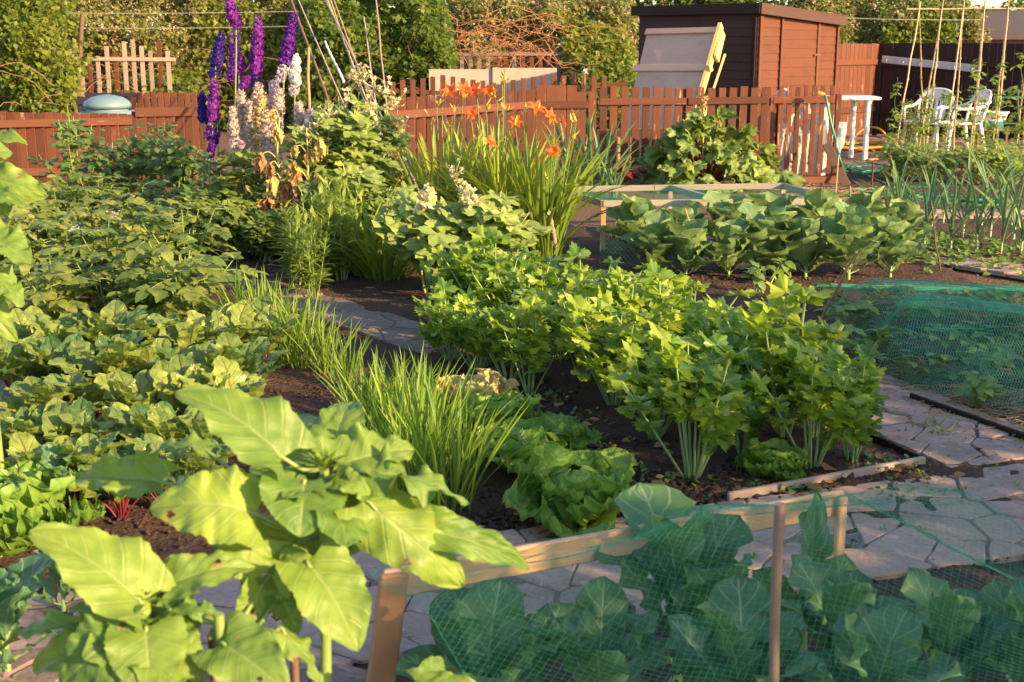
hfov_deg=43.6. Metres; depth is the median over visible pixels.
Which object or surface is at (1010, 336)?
strawberry plant
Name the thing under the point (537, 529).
leaf litter
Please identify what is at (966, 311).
strawberry plant
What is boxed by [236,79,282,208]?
delphinium
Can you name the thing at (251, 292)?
chive clump
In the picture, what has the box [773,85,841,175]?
picket fence
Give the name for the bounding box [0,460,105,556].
lettuce
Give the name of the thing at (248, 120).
delphinium
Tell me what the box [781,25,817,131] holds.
door
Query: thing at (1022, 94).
bean cane
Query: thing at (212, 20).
ivy bush
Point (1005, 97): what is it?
tubular stand
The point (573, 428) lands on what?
lettuce
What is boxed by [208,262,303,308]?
chive clump
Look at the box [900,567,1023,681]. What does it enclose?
cabbage plant
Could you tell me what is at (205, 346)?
beetroot plant
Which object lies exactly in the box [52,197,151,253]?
potato plant
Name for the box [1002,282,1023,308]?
strawberry plant
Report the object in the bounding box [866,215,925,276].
cabbage plant
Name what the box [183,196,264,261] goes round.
plant
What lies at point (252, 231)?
perennial bush
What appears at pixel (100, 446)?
beetroot plant
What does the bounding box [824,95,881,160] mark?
garden table
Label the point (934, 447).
path
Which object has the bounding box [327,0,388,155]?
cane
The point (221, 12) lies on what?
wire
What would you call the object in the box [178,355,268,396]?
beetroot plant
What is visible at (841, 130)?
plastic bottle
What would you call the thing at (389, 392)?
chive clump
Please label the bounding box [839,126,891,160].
garden hose
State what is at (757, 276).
seedling
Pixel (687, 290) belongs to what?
celery plant
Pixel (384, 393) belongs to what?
chive clump
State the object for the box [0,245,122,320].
potato plant
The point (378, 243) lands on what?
strap leaf clump
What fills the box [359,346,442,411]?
chive clump
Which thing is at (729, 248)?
cabbage plant
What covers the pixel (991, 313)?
strawberry plant
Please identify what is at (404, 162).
cane
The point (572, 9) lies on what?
bramble bush
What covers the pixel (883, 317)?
strawberry plant
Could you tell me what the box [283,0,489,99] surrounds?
tree
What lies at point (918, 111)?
bean plant
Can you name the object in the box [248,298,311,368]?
chive clump
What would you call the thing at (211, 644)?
stake
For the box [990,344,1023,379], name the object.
strawberry plant
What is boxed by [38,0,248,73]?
tree
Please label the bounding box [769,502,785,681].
cane
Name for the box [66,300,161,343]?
beetroot plant
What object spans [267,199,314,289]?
lance leaved plant
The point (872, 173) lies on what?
cane
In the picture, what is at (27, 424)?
beetroot plant
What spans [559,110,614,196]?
garlic plant
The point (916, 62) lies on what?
hook board
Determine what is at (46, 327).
beetroot plant
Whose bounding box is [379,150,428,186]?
perennial bush
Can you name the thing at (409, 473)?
chive clump
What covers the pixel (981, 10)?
tree
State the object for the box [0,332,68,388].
beetroot plant
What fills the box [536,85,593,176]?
board gate
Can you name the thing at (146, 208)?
potato plant
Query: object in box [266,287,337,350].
chive clump
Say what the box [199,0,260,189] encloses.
delphinium
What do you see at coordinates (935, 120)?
bean plant
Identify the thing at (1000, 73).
bean cane
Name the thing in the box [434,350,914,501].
weeds
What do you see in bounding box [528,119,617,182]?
garlic plant
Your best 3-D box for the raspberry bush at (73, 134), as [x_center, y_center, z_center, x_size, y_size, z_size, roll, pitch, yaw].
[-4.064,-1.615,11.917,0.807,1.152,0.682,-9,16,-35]
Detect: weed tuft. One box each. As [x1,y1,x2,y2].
[920,412,947,426]
[922,419,957,434]
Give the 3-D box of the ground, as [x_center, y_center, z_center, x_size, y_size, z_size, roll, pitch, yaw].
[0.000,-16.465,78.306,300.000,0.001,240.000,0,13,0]
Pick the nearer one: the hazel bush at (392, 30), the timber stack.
the timber stack
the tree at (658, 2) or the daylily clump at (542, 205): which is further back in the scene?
the tree at (658, 2)
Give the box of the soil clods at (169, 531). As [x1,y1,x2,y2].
[17,187,1023,654]
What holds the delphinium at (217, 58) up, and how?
on the soil at (392, 296)
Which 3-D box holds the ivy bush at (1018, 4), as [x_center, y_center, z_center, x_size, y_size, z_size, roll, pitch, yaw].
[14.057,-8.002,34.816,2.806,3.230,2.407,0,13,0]
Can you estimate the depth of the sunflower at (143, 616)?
2.12 m
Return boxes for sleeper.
[771,176,839,183]
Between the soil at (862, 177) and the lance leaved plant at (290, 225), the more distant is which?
the soil at (862, 177)
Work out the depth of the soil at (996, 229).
11.58 m
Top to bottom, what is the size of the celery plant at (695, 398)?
0.662 m
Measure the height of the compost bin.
1.120 m
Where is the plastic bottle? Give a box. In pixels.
[837,127,846,153]
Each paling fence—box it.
[34,39,175,124]
[425,52,593,91]
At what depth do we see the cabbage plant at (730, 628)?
3.06 m
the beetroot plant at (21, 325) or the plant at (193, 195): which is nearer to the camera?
the beetroot plant at (21, 325)
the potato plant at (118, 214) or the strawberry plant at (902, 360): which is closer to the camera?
the strawberry plant at (902, 360)
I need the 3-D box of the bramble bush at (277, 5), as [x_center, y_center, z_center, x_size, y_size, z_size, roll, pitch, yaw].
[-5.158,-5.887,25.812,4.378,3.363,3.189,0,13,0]
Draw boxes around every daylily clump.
[364,81,534,207]
[391,68,600,251]
[434,99,653,256]
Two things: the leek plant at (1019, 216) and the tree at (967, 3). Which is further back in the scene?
the tree at (967, 3)
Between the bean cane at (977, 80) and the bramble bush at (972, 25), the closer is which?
the bean cane at (977, 80)
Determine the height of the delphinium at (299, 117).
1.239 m
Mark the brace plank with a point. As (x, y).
(831, 154)
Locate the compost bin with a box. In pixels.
[78,94,134,166]
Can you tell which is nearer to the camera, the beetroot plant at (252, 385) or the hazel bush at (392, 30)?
the beetroot plant at (252, 385)
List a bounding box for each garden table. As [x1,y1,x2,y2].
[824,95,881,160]
[975,111,1010,147]
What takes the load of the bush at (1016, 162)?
on the soil at (862, 177)
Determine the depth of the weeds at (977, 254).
10.41 m
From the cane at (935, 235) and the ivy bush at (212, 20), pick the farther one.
the ivy bush at (212, 20)
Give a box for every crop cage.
[366,489,846,681]
[569,183,841,249]
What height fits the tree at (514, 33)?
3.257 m
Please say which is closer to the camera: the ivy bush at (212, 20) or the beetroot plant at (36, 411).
the beetroot plant at (36, 411)
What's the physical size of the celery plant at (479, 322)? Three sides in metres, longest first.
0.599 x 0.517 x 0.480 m
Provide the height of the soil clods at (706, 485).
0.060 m
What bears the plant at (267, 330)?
on the soil at (392, 296)
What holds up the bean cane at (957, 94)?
on the patio
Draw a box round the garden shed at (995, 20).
[918,10,1023,107]
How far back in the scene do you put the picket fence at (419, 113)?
14.33 m
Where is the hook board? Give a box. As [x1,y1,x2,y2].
[881,56,981,71]
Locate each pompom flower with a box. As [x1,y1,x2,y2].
[199,160,222,198]
[225,140,261,248]
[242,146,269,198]
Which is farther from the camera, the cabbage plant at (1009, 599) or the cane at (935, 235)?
the cane at (935, 235)
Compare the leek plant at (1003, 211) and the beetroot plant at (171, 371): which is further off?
the leek plant at (1003, 211)
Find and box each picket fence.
[120,90,206,159]
[386,89,536,190]
[389,71,626,138]
[599,86,771,177]
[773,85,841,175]
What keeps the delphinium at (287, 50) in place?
on the soil at (392, 296)
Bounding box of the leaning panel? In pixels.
[628,22,725,144]
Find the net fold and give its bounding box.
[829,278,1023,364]
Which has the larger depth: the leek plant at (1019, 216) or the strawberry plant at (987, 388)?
the leek plant at (1019, 216)
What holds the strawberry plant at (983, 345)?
on the soil at (392, 296)
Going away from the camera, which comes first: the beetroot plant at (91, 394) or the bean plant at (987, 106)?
the beetroot plant at (91, 394)
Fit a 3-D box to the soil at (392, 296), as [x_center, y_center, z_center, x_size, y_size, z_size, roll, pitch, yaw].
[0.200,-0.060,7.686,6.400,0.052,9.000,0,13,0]
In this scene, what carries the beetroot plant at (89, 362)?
on the soil at (392, 296)
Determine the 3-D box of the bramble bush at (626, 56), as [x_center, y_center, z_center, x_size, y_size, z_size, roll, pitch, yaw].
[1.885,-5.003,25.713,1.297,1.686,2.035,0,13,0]
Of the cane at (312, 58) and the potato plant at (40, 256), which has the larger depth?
the cane at (312, 58)
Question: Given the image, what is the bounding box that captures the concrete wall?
[429,67,556,137]
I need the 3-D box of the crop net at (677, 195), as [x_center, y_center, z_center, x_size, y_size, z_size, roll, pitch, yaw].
[1.658,-1.018,10.877,2.287,0.414,1.988,-2,13,-8]
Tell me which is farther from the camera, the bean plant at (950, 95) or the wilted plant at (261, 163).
the bean plant at (950, 95)
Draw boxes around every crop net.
[369,485,1023,681]
[577,183,873,263]
[814,278,1023,413]
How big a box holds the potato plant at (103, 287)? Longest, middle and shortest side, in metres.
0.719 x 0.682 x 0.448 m
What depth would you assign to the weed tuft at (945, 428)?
5.62 m
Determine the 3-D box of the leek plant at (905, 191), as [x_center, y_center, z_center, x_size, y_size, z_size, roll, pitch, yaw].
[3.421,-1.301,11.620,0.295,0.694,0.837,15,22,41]
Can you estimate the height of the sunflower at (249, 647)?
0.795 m
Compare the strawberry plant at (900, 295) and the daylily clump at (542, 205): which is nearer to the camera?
the strawberry plant at (900, 295)
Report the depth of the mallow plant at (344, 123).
10.13 m
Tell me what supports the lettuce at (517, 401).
on the soil at (392, 296)
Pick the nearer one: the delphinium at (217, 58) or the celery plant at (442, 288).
the celery plant at (442, 288)
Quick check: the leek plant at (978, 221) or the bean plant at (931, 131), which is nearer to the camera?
the leek plant at (978, 221)
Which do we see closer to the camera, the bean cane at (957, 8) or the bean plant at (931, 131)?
the bean plant at (931, 131)
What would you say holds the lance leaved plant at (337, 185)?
on the soil at (392, 296)
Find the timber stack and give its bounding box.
[597,128,662,163]
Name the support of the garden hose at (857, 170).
on the soil at (862, 177)
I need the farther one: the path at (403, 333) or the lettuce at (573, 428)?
the path at (403, 333)
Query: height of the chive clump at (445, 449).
0.540 m
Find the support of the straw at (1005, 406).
on the soil at (392, 296)
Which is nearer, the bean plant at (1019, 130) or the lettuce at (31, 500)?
the lettuce at (31, 500)
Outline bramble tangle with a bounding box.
[398,0,628,70]
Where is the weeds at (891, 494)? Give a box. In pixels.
[279,284,1023,624]
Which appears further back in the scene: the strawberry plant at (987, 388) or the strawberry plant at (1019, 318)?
the strawberry plant at (1019, 318)
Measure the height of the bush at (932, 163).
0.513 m
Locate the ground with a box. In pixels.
[0,55,1023,338]
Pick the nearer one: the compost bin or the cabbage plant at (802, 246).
the cabbage plant at (802, 246)
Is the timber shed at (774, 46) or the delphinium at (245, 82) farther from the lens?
the timber shed at (774, 46)
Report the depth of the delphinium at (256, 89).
10.48 m
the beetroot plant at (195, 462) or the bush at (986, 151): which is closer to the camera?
the beetroot plant at (195, 462)
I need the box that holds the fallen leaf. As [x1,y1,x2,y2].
[736,258,768,269]
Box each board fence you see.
[0,107,199,195]
[836,43,878,136]
[872,43,1023,139]
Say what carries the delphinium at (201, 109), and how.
on the soil at (392, 296)
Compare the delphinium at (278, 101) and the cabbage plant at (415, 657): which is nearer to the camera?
the cabbage plant at (415, 657)
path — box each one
[0,374,28,411]
[0,464,1023,681]
[0,650,367,681]
[194,266,447,354]
[641,310,1023,467]
[914,251,1023,279]
[920,209,1023,218]
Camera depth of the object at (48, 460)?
4.59 m
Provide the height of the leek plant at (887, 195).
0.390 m
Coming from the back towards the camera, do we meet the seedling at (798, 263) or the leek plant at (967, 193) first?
the leek plant at (967, 193)
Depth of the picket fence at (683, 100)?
16.05 m
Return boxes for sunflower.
[0,128,47,468]
[0,523,256,681]
[75,384,528,681]
[189,573,323,681]
[405,656,475,681]
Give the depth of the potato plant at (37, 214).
9.74 m
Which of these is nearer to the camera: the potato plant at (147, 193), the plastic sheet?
the potato plant at (147, 193)
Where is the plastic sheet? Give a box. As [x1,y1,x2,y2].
[780,103,827,174]
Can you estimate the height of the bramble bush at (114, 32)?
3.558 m
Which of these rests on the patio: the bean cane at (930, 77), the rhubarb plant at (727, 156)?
the bean cane at (930, 77)
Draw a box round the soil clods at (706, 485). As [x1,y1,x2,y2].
[441,359,981,538]
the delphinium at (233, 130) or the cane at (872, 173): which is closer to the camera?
the delphinium at (233, 130)
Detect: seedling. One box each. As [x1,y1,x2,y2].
[741,260,765,292]
[761,256,795,282]
[784,259,802,277]
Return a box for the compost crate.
[76,93,139,111]
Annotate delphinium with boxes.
[174,91,225,195]
[179,76,239,196]
[183,131,228,253]
[190,54,245,254]
[195,31,232,189]
[195,106,248,253]
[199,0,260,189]
[203,89,252,253]
[206,75,264,199]
[215,16,264,248]
[219,82,270,254]
[222,99,269,256]
[225,92,277,200]
[235,86,285,210]
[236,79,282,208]
[245,12,302,211]
[245,109,295,255]
[264,53,301,245]
[265,100,304,252]
[285,107,330,221]
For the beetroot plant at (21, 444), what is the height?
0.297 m
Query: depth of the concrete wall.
23.46 m
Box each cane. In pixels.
[290,0,378,240]
[298,0,345,107]
[324,41,344,82]
[325,0,419,193]
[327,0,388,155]
[330,0,371,120]
[334,0,389,155]
[363,16,380,138]
[375,0,395,187]
[547,211,558,252]
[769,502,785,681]
[818,251,857,321]
[835,135,841,191]
[871,160,873,187]
[891,1,920,174]
[907,7,1023,9]
[918,0,924,152]
[919,0,943,144]
[923,5,941,175]
[930,200,940,269]
[941,4,964,170]
[952,0,964,151]
[970,0,985,149]
[972,10,984,149]
[991,0,1009,149]
[993,10,1008,175]
[1015,81,1023,154]
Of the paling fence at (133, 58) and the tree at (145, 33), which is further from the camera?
the tree at (145, 33)
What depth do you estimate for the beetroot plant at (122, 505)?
4.63 m
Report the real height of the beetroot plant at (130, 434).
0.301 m
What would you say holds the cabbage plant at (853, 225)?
on the soil at (392, 296)
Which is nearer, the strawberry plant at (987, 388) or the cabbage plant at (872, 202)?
the strawberry plant at (987, 388)
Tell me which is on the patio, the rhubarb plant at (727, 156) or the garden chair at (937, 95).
the garden chair at (937, 95)
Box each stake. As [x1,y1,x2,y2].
[207,635,217,681]
[290,633,298,681]
[307,47,310,108]
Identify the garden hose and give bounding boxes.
[817,91,1022,206]
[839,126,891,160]
[845,160,927,187]
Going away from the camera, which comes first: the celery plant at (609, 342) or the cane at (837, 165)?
the celery plant at (609, 342)
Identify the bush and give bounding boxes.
[0,0,97,138]
[14,172,57,204]
[26,105,122,201]
[32,0,237,129]
[54,67,208,124]
[79,145,157,202]
[113,121,180,201]
[144,132,215,203]
[166,0,336,128]
[192,0,307,132]
[236,207,302,261]
[246,0,457,133]
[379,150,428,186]
[399,0,638,108]
[558,17,638,128]
[574,49,636,132]
[797,0,994,104]
[865,140,933,179]
[870,0,960,74]
[892,143,972,181]
[932,144,1020,184]
[974,139,1023,183]
[992,0,1023,9]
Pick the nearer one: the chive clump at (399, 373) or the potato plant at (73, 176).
the chive clump at (399, 373)
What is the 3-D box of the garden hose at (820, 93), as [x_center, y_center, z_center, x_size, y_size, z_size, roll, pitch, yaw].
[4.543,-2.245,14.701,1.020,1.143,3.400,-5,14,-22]
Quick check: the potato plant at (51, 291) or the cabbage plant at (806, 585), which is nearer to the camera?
the cabbage plant at (806, 585)
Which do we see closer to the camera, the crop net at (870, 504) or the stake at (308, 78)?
the crop net at (870, 504)
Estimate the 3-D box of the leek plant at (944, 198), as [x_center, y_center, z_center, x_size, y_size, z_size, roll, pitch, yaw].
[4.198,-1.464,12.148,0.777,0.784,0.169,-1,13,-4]
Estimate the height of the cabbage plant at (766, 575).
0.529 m
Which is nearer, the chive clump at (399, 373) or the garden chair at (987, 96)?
the chive clump at (399, 373)
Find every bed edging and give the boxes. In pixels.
[727,456,925,500]
[766,385,921,457]
[909,393,1023,440]
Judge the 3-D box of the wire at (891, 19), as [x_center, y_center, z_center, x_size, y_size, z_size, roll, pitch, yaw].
[7.316,-5.983,23.762,3.307,0.044,0.008,-4,14,-17]
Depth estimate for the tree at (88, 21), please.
34.77 m
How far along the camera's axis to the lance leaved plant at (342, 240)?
9.22 m
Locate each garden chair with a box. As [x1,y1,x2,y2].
[900,88,954,151]
[930,89,991,149]
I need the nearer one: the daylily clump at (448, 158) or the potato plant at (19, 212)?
the potato plant at (19, 212)
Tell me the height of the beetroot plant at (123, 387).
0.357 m
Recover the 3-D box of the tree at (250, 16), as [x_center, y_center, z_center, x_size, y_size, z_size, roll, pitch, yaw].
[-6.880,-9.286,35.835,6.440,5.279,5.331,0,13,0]
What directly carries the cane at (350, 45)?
on the ground
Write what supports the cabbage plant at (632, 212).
on the soil at (392, 296)
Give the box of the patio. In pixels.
[839,137,1021,169]
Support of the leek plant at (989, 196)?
on the soil at (996, 229)
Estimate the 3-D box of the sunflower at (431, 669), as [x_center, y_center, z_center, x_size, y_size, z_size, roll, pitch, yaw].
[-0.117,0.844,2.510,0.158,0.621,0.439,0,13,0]
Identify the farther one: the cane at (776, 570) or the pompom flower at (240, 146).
the pompom flower at (240, 146)
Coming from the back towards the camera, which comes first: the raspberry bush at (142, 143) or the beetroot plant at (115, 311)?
the raspberry bush at (142, 143)
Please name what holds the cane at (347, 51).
on the ground
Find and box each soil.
[0,226,1023,681]
[774,170,1023,211]
[914,218,1023,263]
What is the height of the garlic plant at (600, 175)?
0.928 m
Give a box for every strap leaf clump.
[243,181,409,278]
[265,182,443,280]
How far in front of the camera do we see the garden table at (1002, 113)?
20.21 m
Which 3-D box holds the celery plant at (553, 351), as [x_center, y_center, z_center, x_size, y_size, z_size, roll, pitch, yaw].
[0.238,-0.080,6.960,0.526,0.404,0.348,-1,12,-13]
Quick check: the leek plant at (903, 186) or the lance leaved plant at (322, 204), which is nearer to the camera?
the lance leaved plant at (322, 204)
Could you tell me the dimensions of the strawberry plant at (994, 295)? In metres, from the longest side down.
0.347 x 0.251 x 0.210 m
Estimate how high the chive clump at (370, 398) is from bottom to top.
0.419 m
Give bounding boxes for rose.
[566,68,611,115]
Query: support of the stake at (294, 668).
on the ground
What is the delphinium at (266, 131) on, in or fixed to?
on the soil at (392, 296)
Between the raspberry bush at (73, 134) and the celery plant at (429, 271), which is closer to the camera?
the celery plant at (429, 271)
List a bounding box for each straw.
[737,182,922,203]
[820,195,1021,269]
[851,356,1023,444]
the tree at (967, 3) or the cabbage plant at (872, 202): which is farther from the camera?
the tree at (967, 3)
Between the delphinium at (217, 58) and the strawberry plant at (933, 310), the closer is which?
the strawberry plant at (933, 310)
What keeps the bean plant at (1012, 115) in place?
on the patio
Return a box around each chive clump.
[204,263,302,350]
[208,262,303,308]
[229,278,318,361]
[231,276,282,299]
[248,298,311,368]
[259,283,348,369]
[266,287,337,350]
[281,303,364,374]
[301,320,379,389]
[311,342,462,488]
[314,348,428,433]
[327,379,470,503]
[330,338,410,414]
[330,370,433,443]
[345,349,440,429]
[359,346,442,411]
[371,359,522,497]
[374,366,531,514]
[379,357,493,456]
[391,346,478,432]
[412,365,512,458]
[425,384,553,488]
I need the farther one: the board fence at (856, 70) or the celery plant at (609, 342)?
the board fence at (856, 70)
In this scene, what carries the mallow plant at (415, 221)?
on the soil at (392, 296)
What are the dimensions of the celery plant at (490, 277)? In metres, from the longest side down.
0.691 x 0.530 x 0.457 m
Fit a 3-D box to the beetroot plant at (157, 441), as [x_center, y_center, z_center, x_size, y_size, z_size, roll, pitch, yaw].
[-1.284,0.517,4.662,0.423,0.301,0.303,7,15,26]
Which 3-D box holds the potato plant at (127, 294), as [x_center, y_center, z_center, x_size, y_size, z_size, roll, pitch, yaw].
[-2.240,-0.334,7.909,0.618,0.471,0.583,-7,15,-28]
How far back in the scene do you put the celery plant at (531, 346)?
6.22 m
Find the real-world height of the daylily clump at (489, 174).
1.522 m
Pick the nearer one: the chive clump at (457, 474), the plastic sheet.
the chive clump at (457, 474)
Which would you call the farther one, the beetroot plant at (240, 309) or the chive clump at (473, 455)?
the beetroot plant at (240, 309)
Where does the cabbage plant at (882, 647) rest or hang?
on the ground
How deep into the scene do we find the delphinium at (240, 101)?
10.78 m
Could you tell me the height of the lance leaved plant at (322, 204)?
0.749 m
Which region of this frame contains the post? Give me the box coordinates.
[75,14,84,97]
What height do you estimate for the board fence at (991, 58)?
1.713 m
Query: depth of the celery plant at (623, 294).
6.76 m
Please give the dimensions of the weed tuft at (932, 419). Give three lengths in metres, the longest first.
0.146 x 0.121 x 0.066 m
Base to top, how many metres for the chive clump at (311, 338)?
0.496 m
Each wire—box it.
[115,11,293,13]
[216,26,287,27]
[856,18,915,19]
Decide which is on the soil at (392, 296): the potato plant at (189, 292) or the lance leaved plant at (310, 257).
the potato plant at (189, 292)
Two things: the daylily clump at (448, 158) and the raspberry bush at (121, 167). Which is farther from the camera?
the raspberry bush at (121, 167)
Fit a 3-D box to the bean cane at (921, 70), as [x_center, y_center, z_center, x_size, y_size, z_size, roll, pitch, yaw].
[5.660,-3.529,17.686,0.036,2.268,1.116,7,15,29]
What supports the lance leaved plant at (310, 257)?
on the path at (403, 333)
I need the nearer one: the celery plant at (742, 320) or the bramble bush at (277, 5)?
the celery plant at (742, 320)
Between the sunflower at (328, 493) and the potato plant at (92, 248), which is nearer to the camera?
the sunflower at (328, 493)
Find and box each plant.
[0,207,63,285]
[0,211,104,288]
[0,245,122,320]
[0,306,51,345]
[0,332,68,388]
[0,334,107,379]
[0,373,93,414]
[0,404,56,456]
[0,553,63,672]
[1,432,94,481]
[2,200,45,260]
[3,397,79,437]
[4,224,75,289]
[4,431,126,500]
[6,212,70,258]
[18,310,104,342]
[27,550,76,611]
[28,174,98,238]
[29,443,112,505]
[32,372,130,419]
[33,399,114,444]
[37,253,160,317]
[38,199,118,253]
[44,171,164,226]
[48,209,161,291]
[48,330,155,382]
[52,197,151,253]
[57,413,120,448]
[57,443,168,517]
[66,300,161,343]
[79,402,132,446]
[91,179,170,223]
[92,250,186,317]
[92,369,182,413]
[98,203,189,243]
[99,312,184,347]
[102,222,185,286]
[102,337,187,377]
[106,201,249,280]
[108,401,193,449]
[115,233,269,319]
[115,433,223,499]
[119,403,221,450]
[127,184,191,229]
[131,195,211,259]
[131,354,230,415]
[132,315,221,347]
[151,340,247,367]
[157,405,223,443]
[161,438,235,474]
[167,184,222,254]
[175,300,266,344]
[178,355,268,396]
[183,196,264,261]
[186,332,289,377]
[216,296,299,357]
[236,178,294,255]
[252,109,302,258]
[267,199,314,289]
[278,100,357,222]
[285,128,326,213]
[287,62,402,194]
[290,218,334,297]
[294,182,348,283]
[317,163,417,237]
[317,171,368,269]
[323,198,364,280]
[333,88,414,212]
[363,157,499,292]
[395,577,579,681]
[412,275,486,360]
[419,247,510,318]
[425,302,515,370]
[427,222,530,307]
[442,185,554,261]
[453,286,559,380]
[458,253,566,323]
[481,239,547,285]
[485,294,572,393]
[510,292,596,359]
[521,575,670,681]
[525,241,659,324]
[527,264,566,300]
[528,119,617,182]
[535,270,631,376]
[542,256,621,293]
[558,292,661,405]
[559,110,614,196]
[572,115,641,193]
[575,482,785,681]
[589,259,760,374]
[590,266,642,309]
[595,150,634,197]
[596,193,657,257]
[597,266,689,326]
[597,320,753,479]
[606,161,646,184]
[615,340,673,441]
[620,211,673,266]
[632,93,805,194]
[639,272,715,357]
[644,218,722,275]
[659,201,708,234]
[666,574,857,681]
[673,311,759,389]
[694,190,754,241]
[697,218,767,278]
[697,346,773,455]
[701,270,850,437]
[706,313,752,339]
[707,318,783,373]
[715,317,823,394]
[737,201,814,274]
[744,191,806,230]
[745,332,872,468]
[750,315,850,412]
[752,490,858,650]
[765,215,845,278]
[772,359,886,437]
[780,554,917,660]
[792,188,838,239]
[799,603,965,681]
[806,339,890,462]
[807,281,853,309]
[808,200,904,279]
[814,299,879,330]
[832,324,895,357]
[845,186,911,229]
[854,280,891,306]
[857,325,921,356]
[858,156,917,201]
[862,306,912,331]
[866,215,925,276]
[876,349,947,382]
[877,79,909,176]
[882,198,936,241]
[883,154,922,206]
[883,170,919,200]
[883,186,891,205]
[884,284,941,309]
[894,298,955,331]
[898,167,970,236]
[900,159,942,250]
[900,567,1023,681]
[901,323,967,355]
[907,90,928,150]
[907,97,939,176]
[911,84,941,162]
[918,147,992,221]
[924,160,1009,247]
[925,350,978,380]
[927,90,958,175]
[930,138,1023,224]
[932,285,977,306]
[933,320,993,356]
[936,150,1015,236]
[938,90,968,162]
[940,170,982,247]
[941,295,1000,329]
[948,157,1023,236]
[953,371,1005,406]
[954,346,1023,379]
[955,70,990,176]
[957,59,988,162]
[960,577,1023,681]
[964,156,1023,252]
[968,324,1023,352]
[970,282,1014,308]
[979,60,1016,175]
[979,78,1003,155]
[981,304,1016,330]
[982,146,1023,224]
[983,164,1023,253]
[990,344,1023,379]
[999,160,1023,238]
[1000,53,1023,158]
[1000,90,1023,175]
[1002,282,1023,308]
[1004,303,1023,333]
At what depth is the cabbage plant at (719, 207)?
10.26 m
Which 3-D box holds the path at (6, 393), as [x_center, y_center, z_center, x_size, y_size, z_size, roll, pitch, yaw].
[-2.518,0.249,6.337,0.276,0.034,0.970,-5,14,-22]
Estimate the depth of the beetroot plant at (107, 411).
5.09 m
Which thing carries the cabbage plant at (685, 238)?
on the soil at (392, 296)
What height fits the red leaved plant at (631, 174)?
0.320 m
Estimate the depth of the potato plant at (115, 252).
8.69 m
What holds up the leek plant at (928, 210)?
on the soil at (996, 229)
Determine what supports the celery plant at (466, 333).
on the soil at (392, 296)
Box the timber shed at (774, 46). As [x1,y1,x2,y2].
[631,3,847,153]
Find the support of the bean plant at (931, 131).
on the soil at (862, 177)
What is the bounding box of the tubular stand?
[994,86,1023,146]
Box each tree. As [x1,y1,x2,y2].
[0,0,135,71]
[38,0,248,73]
[161,0,368,79]
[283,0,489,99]
[416,3,584,73]
[566,0,767,59]
[669,0,867,42]
[790,0,973,42]
[888,0,1010,40]
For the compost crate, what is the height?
1.100 m
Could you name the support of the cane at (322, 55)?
on the soil at (392, 296)
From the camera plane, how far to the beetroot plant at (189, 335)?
6.55 m
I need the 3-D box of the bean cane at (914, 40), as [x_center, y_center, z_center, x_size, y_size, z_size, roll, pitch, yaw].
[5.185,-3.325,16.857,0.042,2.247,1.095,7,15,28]
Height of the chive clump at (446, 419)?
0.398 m
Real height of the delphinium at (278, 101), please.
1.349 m
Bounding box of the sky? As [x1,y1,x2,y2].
[36,0,1023,52]
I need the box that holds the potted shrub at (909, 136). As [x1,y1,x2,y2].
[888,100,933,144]
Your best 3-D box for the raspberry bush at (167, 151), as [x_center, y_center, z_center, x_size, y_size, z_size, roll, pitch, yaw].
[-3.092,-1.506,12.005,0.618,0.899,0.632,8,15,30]
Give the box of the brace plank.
[822,142,850,184]
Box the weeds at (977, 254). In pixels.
[785,186,1023,275]
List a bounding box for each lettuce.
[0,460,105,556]
[435,368,519,409]
[455,389,551,443]
[474,412,587,474]
[502,442,637,537]
[540,413,601,450]
[735,437,810,480]
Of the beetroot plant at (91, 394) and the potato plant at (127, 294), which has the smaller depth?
the beetroot plant at (91, 394)
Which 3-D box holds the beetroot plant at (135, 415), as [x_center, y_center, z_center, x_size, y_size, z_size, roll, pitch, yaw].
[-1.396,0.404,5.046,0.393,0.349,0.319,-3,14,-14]
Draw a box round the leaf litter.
[479,393,965,533]
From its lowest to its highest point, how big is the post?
1.894 m
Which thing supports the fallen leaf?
on the soil at (392, 296)
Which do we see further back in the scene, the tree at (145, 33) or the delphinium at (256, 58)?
the tree at (145, 33)
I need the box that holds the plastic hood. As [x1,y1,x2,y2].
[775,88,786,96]
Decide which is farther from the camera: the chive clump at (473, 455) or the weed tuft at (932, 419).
the weed tuft at (932, 419)
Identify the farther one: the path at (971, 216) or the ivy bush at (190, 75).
the ivy bush at (190, 75)
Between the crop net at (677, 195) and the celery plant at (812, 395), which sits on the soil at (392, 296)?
the celery plant at (812, 395)
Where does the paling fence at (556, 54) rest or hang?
on the ground
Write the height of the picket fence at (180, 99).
1.229 m
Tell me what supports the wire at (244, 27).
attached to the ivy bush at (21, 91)
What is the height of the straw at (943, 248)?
0.057 m
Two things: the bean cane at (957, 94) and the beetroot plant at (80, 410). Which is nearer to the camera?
the beetroot plant at (80, 410)
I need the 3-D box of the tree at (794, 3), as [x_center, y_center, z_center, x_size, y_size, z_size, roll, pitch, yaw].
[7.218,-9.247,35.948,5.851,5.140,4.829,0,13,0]
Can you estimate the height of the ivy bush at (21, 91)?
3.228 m
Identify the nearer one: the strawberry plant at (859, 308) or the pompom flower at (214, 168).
the strawberry plant at (859, 308)
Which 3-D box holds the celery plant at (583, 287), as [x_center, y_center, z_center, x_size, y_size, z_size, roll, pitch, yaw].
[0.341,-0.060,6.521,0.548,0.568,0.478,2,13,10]

